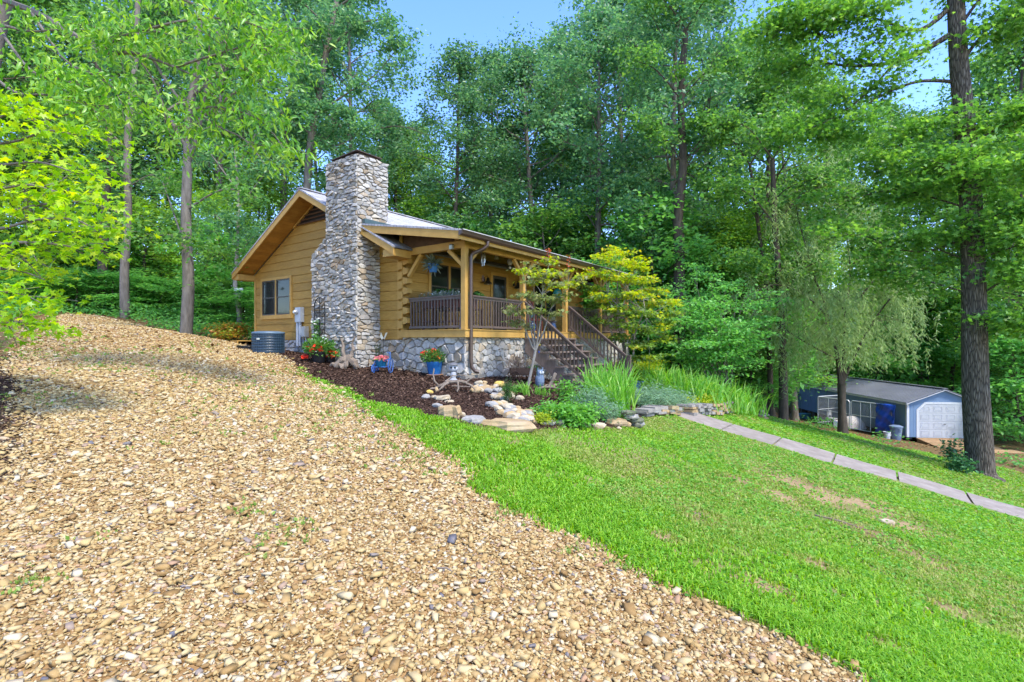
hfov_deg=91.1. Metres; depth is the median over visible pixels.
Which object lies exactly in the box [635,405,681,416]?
stone edge
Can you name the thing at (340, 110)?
oak tree
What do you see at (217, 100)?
hardwood tree
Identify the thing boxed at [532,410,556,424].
shrub
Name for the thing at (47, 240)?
sapling
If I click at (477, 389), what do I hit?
creek stone
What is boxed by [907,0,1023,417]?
hardwood tree
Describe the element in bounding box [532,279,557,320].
window
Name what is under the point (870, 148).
hardwood tree
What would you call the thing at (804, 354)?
sapling
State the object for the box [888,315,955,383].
sapling
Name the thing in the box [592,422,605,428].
edging rock
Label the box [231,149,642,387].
log cabin
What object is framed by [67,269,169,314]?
sapling
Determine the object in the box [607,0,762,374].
hardwood tree
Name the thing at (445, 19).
sky
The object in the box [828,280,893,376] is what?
sapling
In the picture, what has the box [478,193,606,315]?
sapling
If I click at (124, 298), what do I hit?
hardwood tree
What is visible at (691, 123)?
hardwood tree
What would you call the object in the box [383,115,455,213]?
hardwood tree
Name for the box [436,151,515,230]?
hardwood tree
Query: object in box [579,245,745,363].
sapling
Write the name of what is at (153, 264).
sapling
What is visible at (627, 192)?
hardwood tree
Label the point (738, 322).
sapling
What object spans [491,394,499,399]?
creek stone
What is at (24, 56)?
hardwood tree
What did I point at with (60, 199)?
maple tree
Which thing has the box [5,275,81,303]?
sapling
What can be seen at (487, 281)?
wall lamp
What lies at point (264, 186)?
hardwood tree
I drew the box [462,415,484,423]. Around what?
edging rock
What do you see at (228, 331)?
flowering bush
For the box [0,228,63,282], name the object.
sapling
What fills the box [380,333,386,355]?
butterfly ornament
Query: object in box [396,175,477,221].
hardwood tree
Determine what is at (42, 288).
sapling
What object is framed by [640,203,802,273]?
sapling
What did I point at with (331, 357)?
flower pot
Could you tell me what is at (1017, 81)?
hardwood tree
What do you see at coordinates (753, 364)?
sapling
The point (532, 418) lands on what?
creek stone
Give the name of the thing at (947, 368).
sapling
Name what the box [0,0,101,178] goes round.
hardwood tree
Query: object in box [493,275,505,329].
door
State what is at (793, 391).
sapling
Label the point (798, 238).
hardwood tree
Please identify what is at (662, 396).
sage plant
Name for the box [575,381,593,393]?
iris clump
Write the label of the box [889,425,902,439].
trash bin
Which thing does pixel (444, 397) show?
edging rock
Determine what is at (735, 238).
hardwood tree
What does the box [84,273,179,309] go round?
sapling
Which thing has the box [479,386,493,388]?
rock
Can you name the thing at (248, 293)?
sapling
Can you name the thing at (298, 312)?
electric meter
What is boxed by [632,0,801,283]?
oak tree
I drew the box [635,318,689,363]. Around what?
sapling
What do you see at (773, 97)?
hardwood tree
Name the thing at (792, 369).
sapling
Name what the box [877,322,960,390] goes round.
sapling
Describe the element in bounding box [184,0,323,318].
hardwood tree
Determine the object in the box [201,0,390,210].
oak tree
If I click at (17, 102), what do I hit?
hardwood tree
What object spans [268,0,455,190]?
oak tree
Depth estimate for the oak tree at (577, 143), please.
28.69 m
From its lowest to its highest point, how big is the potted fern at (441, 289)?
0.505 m
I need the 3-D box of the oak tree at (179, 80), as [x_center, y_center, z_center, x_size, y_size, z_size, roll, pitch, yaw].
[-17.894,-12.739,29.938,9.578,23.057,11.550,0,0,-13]
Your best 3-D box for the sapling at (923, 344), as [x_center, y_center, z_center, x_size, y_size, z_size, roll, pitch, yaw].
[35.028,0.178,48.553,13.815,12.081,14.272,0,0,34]
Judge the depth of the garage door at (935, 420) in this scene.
28.83 m
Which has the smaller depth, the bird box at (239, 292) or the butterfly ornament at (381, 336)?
the butterfly ornament at (381, 336)
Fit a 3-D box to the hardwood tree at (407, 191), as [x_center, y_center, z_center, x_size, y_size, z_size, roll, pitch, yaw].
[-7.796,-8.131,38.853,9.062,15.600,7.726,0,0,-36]
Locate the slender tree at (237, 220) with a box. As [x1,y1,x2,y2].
[173,72,315,323]
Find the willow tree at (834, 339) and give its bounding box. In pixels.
[722,143,941,433]
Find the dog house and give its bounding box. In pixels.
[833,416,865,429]
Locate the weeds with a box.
[0,324,645,594]
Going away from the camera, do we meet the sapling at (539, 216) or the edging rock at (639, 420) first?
the edging rock at (639, 420)
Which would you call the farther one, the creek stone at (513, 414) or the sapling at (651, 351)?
the sapling at (651, 351)
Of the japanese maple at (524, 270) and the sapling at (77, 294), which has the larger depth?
the sapling at (77, 294)
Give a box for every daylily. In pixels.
[517,380,531,395]
[531,384,550,395]
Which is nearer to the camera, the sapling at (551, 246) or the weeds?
the weeds
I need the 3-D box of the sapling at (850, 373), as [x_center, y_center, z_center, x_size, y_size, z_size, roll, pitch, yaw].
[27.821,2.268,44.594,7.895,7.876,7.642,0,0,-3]
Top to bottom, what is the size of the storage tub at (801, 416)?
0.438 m
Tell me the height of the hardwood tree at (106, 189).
14.873 m
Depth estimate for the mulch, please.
10.84 m
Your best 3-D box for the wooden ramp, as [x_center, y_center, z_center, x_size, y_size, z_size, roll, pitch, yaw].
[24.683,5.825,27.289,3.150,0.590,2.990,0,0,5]
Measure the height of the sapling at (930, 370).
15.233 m
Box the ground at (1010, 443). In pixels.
[0,311,1023,681]
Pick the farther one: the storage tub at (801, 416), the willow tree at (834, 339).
the storage tub at (801, 416)
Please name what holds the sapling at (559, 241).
on the ground at (1010, 443)
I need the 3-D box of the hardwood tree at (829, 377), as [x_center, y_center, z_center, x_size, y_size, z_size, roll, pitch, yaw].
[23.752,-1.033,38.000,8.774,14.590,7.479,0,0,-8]
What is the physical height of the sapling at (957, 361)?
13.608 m
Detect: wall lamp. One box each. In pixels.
[483,276,491,284]
[513,281,519,288]
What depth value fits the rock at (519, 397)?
10.60 m
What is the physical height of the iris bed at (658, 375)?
1.480 m
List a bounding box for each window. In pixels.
[259,275,292,319]
[427,260,460,314]
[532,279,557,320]
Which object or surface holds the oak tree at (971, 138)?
on the ground at (1010, 443)
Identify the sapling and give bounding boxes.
[0,226,70,280]
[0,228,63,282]
[0,230,65,289]
[0,267,90,309]
[0,267,131,311]
[3,276,90,309]
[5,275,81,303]
[26,232,142,312]
[35,221,175,303]
[58,249,173,303]
[59,226,181,301]
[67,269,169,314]
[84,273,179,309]
[92,203,252,304]
[96,277,204,314]
[104,274,176,312]
[137,278,236,319]
[138,218,257,313]
[145,287,253,326]
[155,262,238,317]
[166,277,253,319]
[173,268,253,315]
[207,229,258,318]
[394,193,504,226]
[416,212,507,240]
[442,203,516,239]
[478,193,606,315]
[499,223,571,253]
[505,212,607,328]
[524,216,604,294]
[554,224,633,321]
[572,185,746,375]
[573,257,689,365]
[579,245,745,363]
[591,295,677,370]
[611,280,698,352]
[632,226,830,397]
[635,240,773,386]
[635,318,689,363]
[637,295,760,380]
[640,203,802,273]
[659,316,765,387]
[686,272,852,392]
[686,280,764,380]
[691,295,799,379]
[723,339,818,404]
[731,335,799,399]
[738,281,848,416]
[755,283,833,399]
[777,329,877,400]
[805,294,880,379]
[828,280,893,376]
[835,296,944,385]
[836,289,959,388]
[860,282,960,381]
[871,262,960,381]
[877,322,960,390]
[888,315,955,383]
[890,290,1021,402]
[925,283,1003,388]
[929,258,1023,404]
[941,312,1023,434]
[949,333,1023,441]
[990,348,1023,410]
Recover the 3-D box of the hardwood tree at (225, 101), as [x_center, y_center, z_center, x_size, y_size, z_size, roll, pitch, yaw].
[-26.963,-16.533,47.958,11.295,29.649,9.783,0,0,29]
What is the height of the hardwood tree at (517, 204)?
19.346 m
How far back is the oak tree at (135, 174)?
27.64 m
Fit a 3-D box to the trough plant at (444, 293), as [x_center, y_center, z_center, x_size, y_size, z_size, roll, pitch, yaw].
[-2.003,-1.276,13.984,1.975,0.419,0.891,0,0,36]
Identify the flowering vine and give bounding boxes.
[307,318,322,352]
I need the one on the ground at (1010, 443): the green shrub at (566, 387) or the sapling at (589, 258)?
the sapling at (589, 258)
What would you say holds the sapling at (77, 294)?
on the ground at (1010, 443)
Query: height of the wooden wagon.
0.372 m
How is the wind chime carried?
hanging from the log cabin
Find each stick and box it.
[437,567,455,574]
[815,514,865,529]
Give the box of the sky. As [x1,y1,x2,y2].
[1,0,1019,317]
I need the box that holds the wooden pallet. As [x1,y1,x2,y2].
[995,450,1023,453]
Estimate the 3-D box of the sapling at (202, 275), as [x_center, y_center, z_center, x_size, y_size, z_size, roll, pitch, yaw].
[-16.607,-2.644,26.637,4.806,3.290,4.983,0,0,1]
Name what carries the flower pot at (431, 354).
on the mulch
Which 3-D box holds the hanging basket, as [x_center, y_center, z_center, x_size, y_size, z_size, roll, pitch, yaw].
[-2.211,-2.213,14.005,0.706,0.814,0.771,0,0,0]
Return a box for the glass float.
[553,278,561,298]
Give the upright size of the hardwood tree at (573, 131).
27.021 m
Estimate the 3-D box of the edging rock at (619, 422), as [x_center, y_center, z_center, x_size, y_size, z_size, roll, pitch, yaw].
[2.058,1.601,9.906,0.442,0.177,0.309,0,0,-20]
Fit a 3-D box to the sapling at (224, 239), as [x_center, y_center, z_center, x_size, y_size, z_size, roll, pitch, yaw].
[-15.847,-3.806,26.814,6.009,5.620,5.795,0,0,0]
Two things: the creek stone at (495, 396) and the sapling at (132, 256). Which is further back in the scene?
the sapling at (132, 256)
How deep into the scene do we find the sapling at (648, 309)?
26.46 m
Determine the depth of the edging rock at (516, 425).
7.87 m
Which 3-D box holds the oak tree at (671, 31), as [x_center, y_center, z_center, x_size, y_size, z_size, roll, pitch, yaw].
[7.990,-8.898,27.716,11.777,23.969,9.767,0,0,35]
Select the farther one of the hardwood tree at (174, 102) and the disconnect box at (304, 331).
the hardwood tree at (174, 102)
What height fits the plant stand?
0.860 m
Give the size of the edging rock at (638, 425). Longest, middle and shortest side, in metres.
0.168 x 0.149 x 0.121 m
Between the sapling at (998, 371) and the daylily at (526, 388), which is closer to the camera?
the daylily at (526, 388)
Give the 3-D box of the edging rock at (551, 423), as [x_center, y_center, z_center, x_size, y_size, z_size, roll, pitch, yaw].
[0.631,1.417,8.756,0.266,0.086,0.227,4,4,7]
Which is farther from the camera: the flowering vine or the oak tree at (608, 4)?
the oak tree at (608, 4)
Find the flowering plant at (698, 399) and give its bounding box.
[683,393,723,406]
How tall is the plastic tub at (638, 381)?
0.362 m
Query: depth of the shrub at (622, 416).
10.69 m
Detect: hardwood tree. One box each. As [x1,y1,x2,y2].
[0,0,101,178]
[0,0,127,293]
[0,0,167,301]
[0,22,79,222]
[0,64,35,182]
[0,65,84,237]
[0,154,69,281]
[0,168,96,269]
[27,7,187,313]
[41,0,206,317]
[50,190,159,283]
[54,0,246,267]
[60,193,197,294]
[76,89,182,253]
[79,0,315,334]
[120,1,232,243]
[152,185,270,315]
[157,81,275,263]
[174,12,276,231]
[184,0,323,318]
[214,160,300,284]
[230,120,319,234]
[272,48,359,213]
[319,91,424,212]
[381,130,453,219]
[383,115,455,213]
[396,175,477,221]
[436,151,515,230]
[463,119,557,249]
[481,171,541,222]
[508,131,602,233]
[531,76,616,234]
[545,189,618,328]
[561,5,727,243]
[582,198,688,284]
[583,154,649,239]
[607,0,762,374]
[641,154,734,210]
[670,98,857,416]
[685,35,808,212]
[686,37,908,412]
[686,207,808,388]
[689,96,864,419]
[715,38,888,420]
[735,205,808,370]
[761,153,851,386]
[762,66,915,372]
[783,233,895,423]
[804,113,928,360]
[838,181,954,379]
[854,94,952,380]
[868,101,986,378]
[874,165,992,383]
[896,151,1011,390]
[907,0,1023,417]
[911,43,1020,270]
[927,98,1023,374]
[935,193,1022,431]
[988,44,1023,203]
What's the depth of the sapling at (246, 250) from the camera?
31.22 m
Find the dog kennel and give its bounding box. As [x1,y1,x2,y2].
[817,395,890,435]
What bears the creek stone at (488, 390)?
on the ground at (1010, 443)
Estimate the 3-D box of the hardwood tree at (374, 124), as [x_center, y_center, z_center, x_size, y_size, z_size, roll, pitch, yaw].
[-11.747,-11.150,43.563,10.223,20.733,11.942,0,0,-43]
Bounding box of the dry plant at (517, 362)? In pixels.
[504,353,539,374]
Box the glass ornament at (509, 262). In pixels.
[507,259,512,268]
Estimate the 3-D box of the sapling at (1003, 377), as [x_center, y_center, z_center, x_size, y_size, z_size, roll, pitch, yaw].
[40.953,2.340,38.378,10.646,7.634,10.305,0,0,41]
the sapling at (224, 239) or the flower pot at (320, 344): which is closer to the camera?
the flower pot at (320, 344)
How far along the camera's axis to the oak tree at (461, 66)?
30.14 m
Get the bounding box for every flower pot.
[300,335,335,361]
[321,347,340,362]
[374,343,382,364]
[419,348,446,375]
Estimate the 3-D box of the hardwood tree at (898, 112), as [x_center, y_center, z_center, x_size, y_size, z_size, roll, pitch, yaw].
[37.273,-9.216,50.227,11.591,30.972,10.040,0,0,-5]
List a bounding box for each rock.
[421,394,429,398]
[432,403,442,407]
[433,395,450,400]
[438,405,461,417]
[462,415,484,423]
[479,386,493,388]
[481,418,536,432]
[515,395,524,399]
[541,420,555,425]
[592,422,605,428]
[606,418,627,426]
[621,410,635,414]
[623,414,638,418]
[626,417,643,422]
[634,423,641,427]
[878,518,894,524]
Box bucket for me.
[883,431,890,438]
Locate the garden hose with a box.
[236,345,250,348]
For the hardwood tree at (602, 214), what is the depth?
31.82 m
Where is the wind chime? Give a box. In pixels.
[481,252,484,280]
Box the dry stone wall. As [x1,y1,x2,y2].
[676,401,769,418]
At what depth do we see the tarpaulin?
30.27 m
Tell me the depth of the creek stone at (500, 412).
8.83 m
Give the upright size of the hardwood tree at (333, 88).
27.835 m
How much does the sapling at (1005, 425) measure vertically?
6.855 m
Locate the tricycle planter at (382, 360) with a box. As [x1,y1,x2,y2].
[371,352,392,372]
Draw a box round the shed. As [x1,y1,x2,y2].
[797,374,962,440]
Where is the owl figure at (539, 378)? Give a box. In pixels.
[535,367,543,386]
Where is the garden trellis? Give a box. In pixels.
[314,297,324,336]
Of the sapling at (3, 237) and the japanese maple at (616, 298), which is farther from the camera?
the sapling at (3, 237)
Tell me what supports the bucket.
on the ground at (1010, 443)
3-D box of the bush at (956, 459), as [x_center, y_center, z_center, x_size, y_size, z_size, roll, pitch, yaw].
[15.528,3.967,17.523,1.187,1.217,2.658,0,0,38]
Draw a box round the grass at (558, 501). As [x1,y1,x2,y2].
[296,367,1023,681]
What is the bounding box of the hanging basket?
[422,253,444,274]
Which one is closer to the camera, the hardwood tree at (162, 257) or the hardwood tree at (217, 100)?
the hardwood tree at (162, 257)
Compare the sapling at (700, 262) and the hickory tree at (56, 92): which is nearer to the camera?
the hickory tree at (56, 92)
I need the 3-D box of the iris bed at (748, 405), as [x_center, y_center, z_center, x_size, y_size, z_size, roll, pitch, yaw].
[8.371,2.038,19.082,6.728,1.850,2.921,0,0,-41]
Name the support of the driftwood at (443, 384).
on the mulch
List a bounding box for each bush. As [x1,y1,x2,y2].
[201,320,253,339]
[934,433,983,474]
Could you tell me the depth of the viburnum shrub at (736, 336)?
19.54 m
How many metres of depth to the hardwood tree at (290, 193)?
39.64 m
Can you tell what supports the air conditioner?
on the concrete pad
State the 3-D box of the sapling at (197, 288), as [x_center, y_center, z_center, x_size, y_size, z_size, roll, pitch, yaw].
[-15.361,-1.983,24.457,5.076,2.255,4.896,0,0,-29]
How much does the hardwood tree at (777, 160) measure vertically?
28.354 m
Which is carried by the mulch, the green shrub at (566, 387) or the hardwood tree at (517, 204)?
the green shrub at (566, 387)
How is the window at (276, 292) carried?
in the log cabin
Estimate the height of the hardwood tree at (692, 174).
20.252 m
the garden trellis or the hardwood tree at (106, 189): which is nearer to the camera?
the garden trellis
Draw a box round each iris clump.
[570,356,654,416]
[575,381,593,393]
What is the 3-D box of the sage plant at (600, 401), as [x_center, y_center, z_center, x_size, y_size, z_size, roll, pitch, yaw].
[1.743,1.336,10.387,1.338,1.005,1.972,0,0,-17]
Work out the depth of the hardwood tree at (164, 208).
36.55 m
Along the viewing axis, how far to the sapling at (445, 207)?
31.81 m
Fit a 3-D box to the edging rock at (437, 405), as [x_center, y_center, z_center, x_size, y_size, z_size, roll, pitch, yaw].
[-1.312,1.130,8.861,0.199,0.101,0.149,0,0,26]
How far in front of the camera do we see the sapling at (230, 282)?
25.30 m
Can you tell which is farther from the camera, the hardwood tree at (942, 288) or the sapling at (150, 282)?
the hardwood tree at (942, 288)
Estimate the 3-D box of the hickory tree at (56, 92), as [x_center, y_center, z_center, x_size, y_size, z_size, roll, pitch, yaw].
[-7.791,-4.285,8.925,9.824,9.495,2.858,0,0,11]
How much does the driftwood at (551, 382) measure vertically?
0.496 m
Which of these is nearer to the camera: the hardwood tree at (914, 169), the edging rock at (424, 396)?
the edging rock at (424, 396)
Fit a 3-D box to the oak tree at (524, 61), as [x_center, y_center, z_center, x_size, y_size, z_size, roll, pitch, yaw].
[1.406,-9.351,33.206,13.009,21.751,10.922,0,0,42]
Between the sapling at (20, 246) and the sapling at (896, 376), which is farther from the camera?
the sapling at (896, 376)
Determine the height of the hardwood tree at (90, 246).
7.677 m
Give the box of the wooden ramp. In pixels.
[916,438,1003,449]
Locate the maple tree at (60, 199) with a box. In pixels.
[0,87,165,355]
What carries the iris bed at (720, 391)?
on the ground at (1010, 443)
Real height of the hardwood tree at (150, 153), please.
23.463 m
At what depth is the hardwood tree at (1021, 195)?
36.86 m
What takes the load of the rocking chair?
on the log cabin
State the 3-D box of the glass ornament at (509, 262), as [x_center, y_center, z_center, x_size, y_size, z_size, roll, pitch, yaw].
[-0.062,-2.437,15.600,0.177,0.366,0.173,0,0,0]
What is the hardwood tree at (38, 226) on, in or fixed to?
on the ground at (1010, 443)
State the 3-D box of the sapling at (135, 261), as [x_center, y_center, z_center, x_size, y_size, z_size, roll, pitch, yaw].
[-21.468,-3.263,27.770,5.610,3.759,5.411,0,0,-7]
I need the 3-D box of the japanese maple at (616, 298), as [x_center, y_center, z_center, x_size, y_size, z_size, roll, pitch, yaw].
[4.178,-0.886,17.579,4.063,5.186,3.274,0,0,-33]
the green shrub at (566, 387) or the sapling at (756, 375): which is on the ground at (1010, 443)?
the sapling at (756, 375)
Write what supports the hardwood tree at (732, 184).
on the ground at (1010, 443)
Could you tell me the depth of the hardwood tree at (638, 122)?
39.43 m
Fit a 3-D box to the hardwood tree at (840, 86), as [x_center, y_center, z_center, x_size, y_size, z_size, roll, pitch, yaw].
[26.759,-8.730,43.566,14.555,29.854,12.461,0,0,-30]
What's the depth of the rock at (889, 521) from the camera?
6.65 m
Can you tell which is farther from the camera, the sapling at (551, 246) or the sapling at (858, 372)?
the sapling at (858, 372)
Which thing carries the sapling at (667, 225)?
on the ground at (1010, 443)
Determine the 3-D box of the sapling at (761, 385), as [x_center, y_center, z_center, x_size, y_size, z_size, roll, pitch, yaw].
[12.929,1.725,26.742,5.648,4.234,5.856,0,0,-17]
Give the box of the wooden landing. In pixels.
[228,340,250,342]
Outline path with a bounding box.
[650,400,1023,518]
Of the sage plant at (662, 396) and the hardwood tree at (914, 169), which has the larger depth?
the hardwood tree at (914, 169)
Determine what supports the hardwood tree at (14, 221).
on the ground at (1010, 443)
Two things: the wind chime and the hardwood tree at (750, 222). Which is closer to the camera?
the wind chime
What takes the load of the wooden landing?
on the ground at (1010, 443)
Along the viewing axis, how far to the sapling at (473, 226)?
30.92 m
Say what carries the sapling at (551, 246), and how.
on the ground at (1010, 443)
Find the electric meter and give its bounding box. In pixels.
[293,307,303,345]
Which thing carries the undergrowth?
on the ground at (1010, 443)
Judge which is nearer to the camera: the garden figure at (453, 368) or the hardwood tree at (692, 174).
the garden figure at (453, 368)
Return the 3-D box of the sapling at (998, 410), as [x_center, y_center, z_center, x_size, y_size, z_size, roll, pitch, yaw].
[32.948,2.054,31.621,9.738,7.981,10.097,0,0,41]
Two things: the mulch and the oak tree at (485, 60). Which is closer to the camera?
the mulch
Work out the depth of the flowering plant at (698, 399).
15.72 m
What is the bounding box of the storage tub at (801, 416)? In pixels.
[799,413,810,418]
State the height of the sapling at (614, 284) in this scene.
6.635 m
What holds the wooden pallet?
on the ground at (1010, 443)
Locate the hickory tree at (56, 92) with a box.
[0,0,342,192]
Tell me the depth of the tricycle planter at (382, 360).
13.55 m
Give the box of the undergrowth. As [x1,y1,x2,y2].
[0,291,1023,466]
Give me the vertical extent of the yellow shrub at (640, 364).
1.290 m
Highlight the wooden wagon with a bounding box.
[508,367,535,381]
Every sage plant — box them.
[560,382,642,422]
[628,378,696,410]
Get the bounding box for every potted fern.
[433,288,454,292]
[473,291,489,307]
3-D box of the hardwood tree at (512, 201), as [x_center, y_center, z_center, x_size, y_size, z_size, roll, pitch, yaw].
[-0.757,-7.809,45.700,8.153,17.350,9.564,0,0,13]
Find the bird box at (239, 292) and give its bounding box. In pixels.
[235,288,242,299]
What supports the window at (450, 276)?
in the log cabin
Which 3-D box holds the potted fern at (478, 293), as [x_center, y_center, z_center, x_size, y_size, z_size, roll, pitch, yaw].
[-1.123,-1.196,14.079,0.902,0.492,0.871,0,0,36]
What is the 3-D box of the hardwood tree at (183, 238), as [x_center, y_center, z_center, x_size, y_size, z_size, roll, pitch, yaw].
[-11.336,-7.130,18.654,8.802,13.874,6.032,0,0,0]
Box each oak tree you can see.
[0,0,197,282]
[84,0,296,309]
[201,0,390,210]
[225,0,417,188]
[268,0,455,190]
[371,33,526,236]
[372,109,445,217]
[406,36,553,240]
[443,11,609,242]
[502,10,618,253]
[517,0,677,338]
[537,0,722,221]
[547,0,776,362]
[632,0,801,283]
[710,0,1023,481]
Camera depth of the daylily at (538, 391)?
11.63 m
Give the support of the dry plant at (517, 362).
in the wooden wagon
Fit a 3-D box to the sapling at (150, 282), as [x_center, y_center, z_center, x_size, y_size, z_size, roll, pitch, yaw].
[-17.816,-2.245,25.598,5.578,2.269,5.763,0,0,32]
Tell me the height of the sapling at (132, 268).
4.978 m
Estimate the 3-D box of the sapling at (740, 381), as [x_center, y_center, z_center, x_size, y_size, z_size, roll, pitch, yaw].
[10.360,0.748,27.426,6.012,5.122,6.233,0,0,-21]
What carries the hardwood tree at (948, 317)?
on the ground at (1010, 443)
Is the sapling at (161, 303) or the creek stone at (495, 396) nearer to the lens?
the creek stone at (495, 396)
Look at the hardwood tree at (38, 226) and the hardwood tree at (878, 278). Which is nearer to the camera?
the hardwood tree at (38, 226)
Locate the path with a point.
(839, 460)
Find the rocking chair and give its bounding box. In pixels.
[518,298,543,330]
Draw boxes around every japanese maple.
[500,248,591,385]
[575,245,686,375]
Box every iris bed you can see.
[634,360,711,402]
[642,370,752,412]
[709,378,786,417]
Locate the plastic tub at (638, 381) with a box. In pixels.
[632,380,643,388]
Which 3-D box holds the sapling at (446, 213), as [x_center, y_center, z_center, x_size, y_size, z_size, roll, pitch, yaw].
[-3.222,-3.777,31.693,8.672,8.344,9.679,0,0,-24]
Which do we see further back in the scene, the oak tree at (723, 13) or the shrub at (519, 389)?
the oak tree at (723, 13)
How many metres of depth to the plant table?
14.57 m
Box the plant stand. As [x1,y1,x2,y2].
[422,299,459,329]
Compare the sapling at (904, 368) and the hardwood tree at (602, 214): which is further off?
the sapling at (904, 368)
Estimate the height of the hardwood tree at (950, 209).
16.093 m
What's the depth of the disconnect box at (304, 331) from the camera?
17.01 m
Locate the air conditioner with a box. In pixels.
[251,331,284,353]
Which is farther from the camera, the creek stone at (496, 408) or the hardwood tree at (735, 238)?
the hardwood tree at (735, 238)
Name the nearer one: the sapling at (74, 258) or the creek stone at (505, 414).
the creek stone at (505, 414)
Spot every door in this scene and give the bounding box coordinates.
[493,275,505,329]
[919,404,962,437]
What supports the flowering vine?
attached to the garden trellis
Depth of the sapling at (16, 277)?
23.30 m
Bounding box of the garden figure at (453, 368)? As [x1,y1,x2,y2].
[449,362,457,379]
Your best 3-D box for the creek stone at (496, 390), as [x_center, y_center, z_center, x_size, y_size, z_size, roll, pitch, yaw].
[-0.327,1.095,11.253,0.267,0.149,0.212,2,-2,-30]
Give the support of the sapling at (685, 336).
on the ground at (1010, 443)
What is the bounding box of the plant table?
[435,308,482,329]
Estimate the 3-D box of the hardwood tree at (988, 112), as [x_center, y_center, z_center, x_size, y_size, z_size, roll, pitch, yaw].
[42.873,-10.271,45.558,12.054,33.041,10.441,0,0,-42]
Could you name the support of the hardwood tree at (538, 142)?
on the ground at (1010, 443)
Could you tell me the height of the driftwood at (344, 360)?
0.984 m
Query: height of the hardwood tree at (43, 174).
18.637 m
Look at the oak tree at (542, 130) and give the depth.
35.92 m
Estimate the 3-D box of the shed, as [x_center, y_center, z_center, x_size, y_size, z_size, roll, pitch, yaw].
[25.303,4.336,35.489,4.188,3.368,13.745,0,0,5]
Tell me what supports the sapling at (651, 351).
on the ground at (1010, 443)
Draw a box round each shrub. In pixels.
[495,377,518,401]
[503,383,524,393]
[530,397,610,433]
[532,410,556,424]
[549,375,586,404]
[606,357,670,379]
[616,405,629,418]
[629,260,802,394]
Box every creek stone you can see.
[473,387,481,392]
[484,388,492,393]
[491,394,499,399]
[492,387,501,392]
[494,406,502,410]
[496,409,503,415]
[503,411,513,417]
[506,412,520,417]
[526,416,534,421]
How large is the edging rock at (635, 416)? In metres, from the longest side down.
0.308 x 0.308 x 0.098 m
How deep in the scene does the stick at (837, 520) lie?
6.25 m
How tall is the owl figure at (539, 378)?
0.504 m
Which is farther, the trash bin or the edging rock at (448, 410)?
the trash bin
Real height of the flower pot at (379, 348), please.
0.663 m
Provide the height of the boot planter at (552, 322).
0.530 m
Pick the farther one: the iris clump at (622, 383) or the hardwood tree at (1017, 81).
the hardwood tree at (1017, 81)
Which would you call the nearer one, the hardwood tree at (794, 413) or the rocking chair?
the rocking chair
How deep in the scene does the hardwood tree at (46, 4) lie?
26.87 m
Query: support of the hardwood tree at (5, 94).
on the ground at (1010, 443)
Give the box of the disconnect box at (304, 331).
[300,326,308,352]
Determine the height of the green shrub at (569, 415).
0.668 m
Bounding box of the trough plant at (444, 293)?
[413,289,459,297]
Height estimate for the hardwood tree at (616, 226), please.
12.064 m
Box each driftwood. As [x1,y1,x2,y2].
[329,336,359,369]
[430,369,474,391]
[538,372,562,389]
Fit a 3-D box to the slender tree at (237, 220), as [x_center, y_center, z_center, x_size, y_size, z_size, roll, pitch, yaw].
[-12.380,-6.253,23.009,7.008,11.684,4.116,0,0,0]
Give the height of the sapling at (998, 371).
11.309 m
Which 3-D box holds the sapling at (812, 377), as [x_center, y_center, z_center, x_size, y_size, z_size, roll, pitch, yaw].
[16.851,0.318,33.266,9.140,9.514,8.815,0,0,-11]
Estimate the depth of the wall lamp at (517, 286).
18.44 m
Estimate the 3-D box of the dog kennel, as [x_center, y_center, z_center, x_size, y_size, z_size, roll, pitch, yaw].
[22.116,4.701,32.757,2.074,1.882,5.721,0,0,0]
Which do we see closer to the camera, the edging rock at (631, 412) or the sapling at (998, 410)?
the edging rock at (631, 412)
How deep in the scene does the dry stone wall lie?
14.78 m
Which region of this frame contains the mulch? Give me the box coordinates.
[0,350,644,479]
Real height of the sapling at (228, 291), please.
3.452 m
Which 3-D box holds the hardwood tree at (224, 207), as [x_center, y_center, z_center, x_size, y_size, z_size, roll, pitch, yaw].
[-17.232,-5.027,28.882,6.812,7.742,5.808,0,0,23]
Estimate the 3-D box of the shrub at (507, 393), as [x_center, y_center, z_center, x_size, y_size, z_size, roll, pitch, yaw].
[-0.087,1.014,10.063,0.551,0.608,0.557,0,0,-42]
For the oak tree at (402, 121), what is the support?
on the ground at (1010, 443)
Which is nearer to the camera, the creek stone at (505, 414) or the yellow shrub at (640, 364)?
the creek stone at (505, 414)
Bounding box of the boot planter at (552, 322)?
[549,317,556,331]
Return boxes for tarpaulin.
[875,403,895,432]
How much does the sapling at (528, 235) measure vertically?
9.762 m

